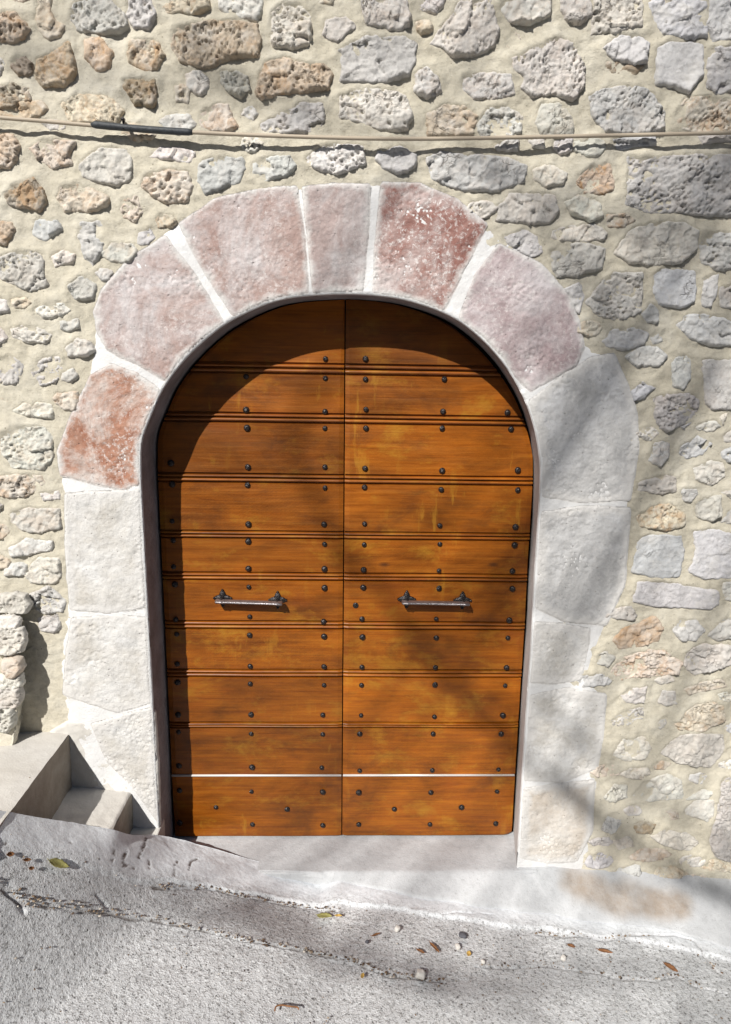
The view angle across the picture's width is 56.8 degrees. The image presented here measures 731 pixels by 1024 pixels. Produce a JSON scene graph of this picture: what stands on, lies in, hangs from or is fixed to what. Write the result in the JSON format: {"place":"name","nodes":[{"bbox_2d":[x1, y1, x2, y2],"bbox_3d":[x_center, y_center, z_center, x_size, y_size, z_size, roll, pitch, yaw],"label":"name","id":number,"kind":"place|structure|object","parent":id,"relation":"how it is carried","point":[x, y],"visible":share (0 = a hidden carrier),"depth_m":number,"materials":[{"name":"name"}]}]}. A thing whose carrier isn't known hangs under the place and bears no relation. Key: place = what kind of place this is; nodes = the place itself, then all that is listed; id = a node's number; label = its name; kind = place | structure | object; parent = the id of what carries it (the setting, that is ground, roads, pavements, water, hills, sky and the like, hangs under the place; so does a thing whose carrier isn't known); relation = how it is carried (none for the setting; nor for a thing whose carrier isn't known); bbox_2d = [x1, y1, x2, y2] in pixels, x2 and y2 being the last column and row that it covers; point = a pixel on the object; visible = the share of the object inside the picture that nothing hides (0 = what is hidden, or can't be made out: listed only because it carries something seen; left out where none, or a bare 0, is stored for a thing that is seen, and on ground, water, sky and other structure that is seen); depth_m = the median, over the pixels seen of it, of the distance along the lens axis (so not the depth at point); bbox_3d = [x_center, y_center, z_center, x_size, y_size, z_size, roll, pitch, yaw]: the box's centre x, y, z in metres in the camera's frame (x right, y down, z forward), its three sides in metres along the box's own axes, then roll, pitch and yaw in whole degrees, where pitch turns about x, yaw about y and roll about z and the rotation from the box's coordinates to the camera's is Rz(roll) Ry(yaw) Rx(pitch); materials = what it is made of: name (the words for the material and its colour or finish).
{"place":"outdoors","nodes":[
{"label":"outdoors","id":0,"kind":"place"},
{"bbox_2d":[0,811,730,1023],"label":"street","id":1,"kind":"structure","parent":0,"point":[161,986],"depth_m":2.60,"materials":[{"name":"grey asphalt"}]},
{"bbox_2d":[7,851,14,856],"bbox_3d":[-1.223,1.177,2.324,0.008,0.017,0.034,-30,-30,19],"label":"fallen leaf","id":2,"kind":"object","parent":1,"relation":"on","point":[10,854],"visible":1,"depth_m":2.33,"materials":[{"name":"brown plant"}]},
{"bbox_2d":[47,858,68,867],"bbox_3d":[-1.116,1.274,2.449,0.010,0.099,0.031,-30,38,20],"label":"fallen leaf","id":3,"kind":"object","parent":1,"relation":"on","point":[57,862],"visible":1,"depth_m":2.45,"materials":[{"name":"yellow plant"}]},
{"bbox_2d":[0,732,164,859],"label":"side steps","id":4,"kind":"structure","parent":1,"relation":"on","point":[42,761],"depth_m":2.81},
{"bbox_2d":[274,1004,298,1011],"bbox_3d":[-0.279,1.745,2.380,0.089,0.023,0.024,-2,13,-16],"label":"twig","id":5,"kind":"object","parent":1,"relation":"on","point":[297,1007],"visible":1,"depth_m":2.38,"materials":[{"name":"brown wood"}]},
{"bbox_2d":[316,912,331,917],"bbox_3d":[-0.179,1.719,2.878,0.079,0.008,0.036,-8,4,19],"label":"fallen leaf","id":6,"kind":"object","parent":1,"relation":"on","point":[322,915],"visible":1,"depth_m":2.88,"materials":[{"name":"yellow plant"}]},
{"bbox_2d":[173,831,537,884],"bbox_3d":[-0.107,1.767,3.259,1.800,0.300,0.280,1,12,-2],"label":"threshold","id":7,"kind":"object","parent":1,"relation":"on","point":[300,876],"visible":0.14,"depth_m":3.31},
{"bbox_2d":[1,777,722,1023],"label":"debris","id":8,"kind":"object","parent":1,"relation":"on","point":[280,943],"visible":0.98,"depth_m":2.66,"materials":[{"name":"brown plant"}]},
{"bbox_2d":[0,0,730,878],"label":"stone wall","id":9,"kind":"structure","parent":1,"relation":"on","point":[626,242],"depth_m":2.52,"materials":[{"name":"stone"}]},
{"bbox_2d":[0,562,33,745],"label":"wall stub","id":10,"kind":"object","parent":9,"relation":"attached to","point":[14,638],"depth_m":2.76,"materials":[{"name":"stone"}]},
{"bbox_2d":[56,181,639,868],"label":"stone arch","id":11,"kind":"structure","parent":9,"relation":"attached to","point":[176,303],"depth_m":2.71,"materials":[{"name":"white stone"}]},
{"bbox_2d":[157,300,532,835],"bbox_3d":[-0.090,0.329,3.050,1.950,2.700,0.137,1,12,-2],"label":"double door","id":12,"kind":"structure","parent":11,"relation":"attached to","point":[345,488],"depth_m":3.04,"materials":[{"name":"brown wood"}]},
{"bbox_2d":[158,300,344,835],"bbox_3d":[-0.503,0.354,3.031,0.811,2.522,0.112,1,12,-2],"label":"door leaf","id":13,"kind":"structure","parent":12,"relation":"in","point":[251,440],"depth_m":3.03,"materials":[{"name":"brown wood"}]},
{"bbox_2d":[342,300,532,834],"bbox_3d":[0.322,0.362,3.056,0.847,2.522,0.112,1,12,-2],"label":"door leaf","id":14,"kind":"structure","parent":12,"relation":"in","point":[439,459],"depth_m":3.05,"materials":[{"name":"brown wood"}]},
{"bbox_2d":[0,115,730,140],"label":"cable","id":15,"kind":"object","parent":9,"relation":"attached to","point":[123,126],"depth_m":2.43,"materials":[{"name":"beige plastic"},{"name":"black rubber"}]},
{"bbox_2d":[394,925,400,931],"bbox_3d":[0.132,1.731,2.805,0.023,0.023,0.028,11,10,30],"label":"pebble","id":16,"kind":"object","parent":1,"relation":"on","point":[397,928],"visible":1,"depth_m":2.80,"materials":[{"name":"white stone"}]},
{"bbox_2d":[415,969,425,979],"bbox_3d":[0.211,1.769,2.585,0.040,0.031,0.033,7,9,5],"label":"pebble","id":17,"kind":"object","parent":1,"relation":"on","point":[420,974],"visible":1,"depth_m":2.58,"materials":[{"name":"white stone"}]},
{"bbox_2d":[429,941,438,951],"bbox_3d":[0.276,1.759,2.732,0.016,0.010,0.065,0,11,-38],"label":"fallen leaf","id":18,"kind":"object","parent":1,"relation":"on","point":[434,947],"visible":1,"depth_m":2.73,"materials":[{"name":"brown plant"}]},
{"bbox_2d":[181,838,730,949],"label":"cement apron","id":19,"kind":"object","parent":1,"relation":"on","point":[478,872],"visible":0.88,"depth_m":3.10,"materials":[{"name":"grey concrete"}]},
{"bbox_2d":[455,943,460,949],"bbox_3d":[0.376,1.767,2.747,0.020,0.021,0.025,2,9,-27],"label":"pebble","id":20,"kind":"object","parent":1,"relation":"on","point":[457,946],"visible":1,"depth_m":2.74,"materials":[{"name":"white stone"}]},
{"bbox_2d":[459,931,466,938],"bbox_3d":[0.405,1.762,2.813,0.034,0.018,0.029,9,9,13],"label":"pebble","id":21,"kind":"object","parent":1,"relation":"on","point":[463,935],"visible":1,"depth_m":2.81,"materials":[{"name":"grey stone"}]},
{"bbox_2d":[560,954,565,960],"bbox_3d":[0.807,1.818,2.753,0.022,0.015,0.029,13,11,38],"label":"pebble","id":22,"kind":"object","parent":1,"relation":"on","point":[563,957],"visible":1,"depth_m":2.75,"materials":[{"name":"white stone"}]},
{"bbox_2d":[596,948,612,952],"bbox_3d":[0.996,1.831,2.816,0.068,0.009,0.021,8,8,6],"label":"fallen leaf","id":23,"kind":"object","parent":1,"relation":"on","point":[604,950],"visible":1,"depth_m":2.82,"materials":[{"name":"brown plant"}]},
{"bbox_2d":[663,962,677,971],"bbox_3d":[1.248,1.865,2.768,0.063,0.012,0.028,14,11,40],"label":"fallen leaf","id":24,"kind":"object","parent":1,"relation":"on","point":[670,966],"visible":1,"depth_m":2.77,"materials":[{"name":"brown plant"}]}
]}

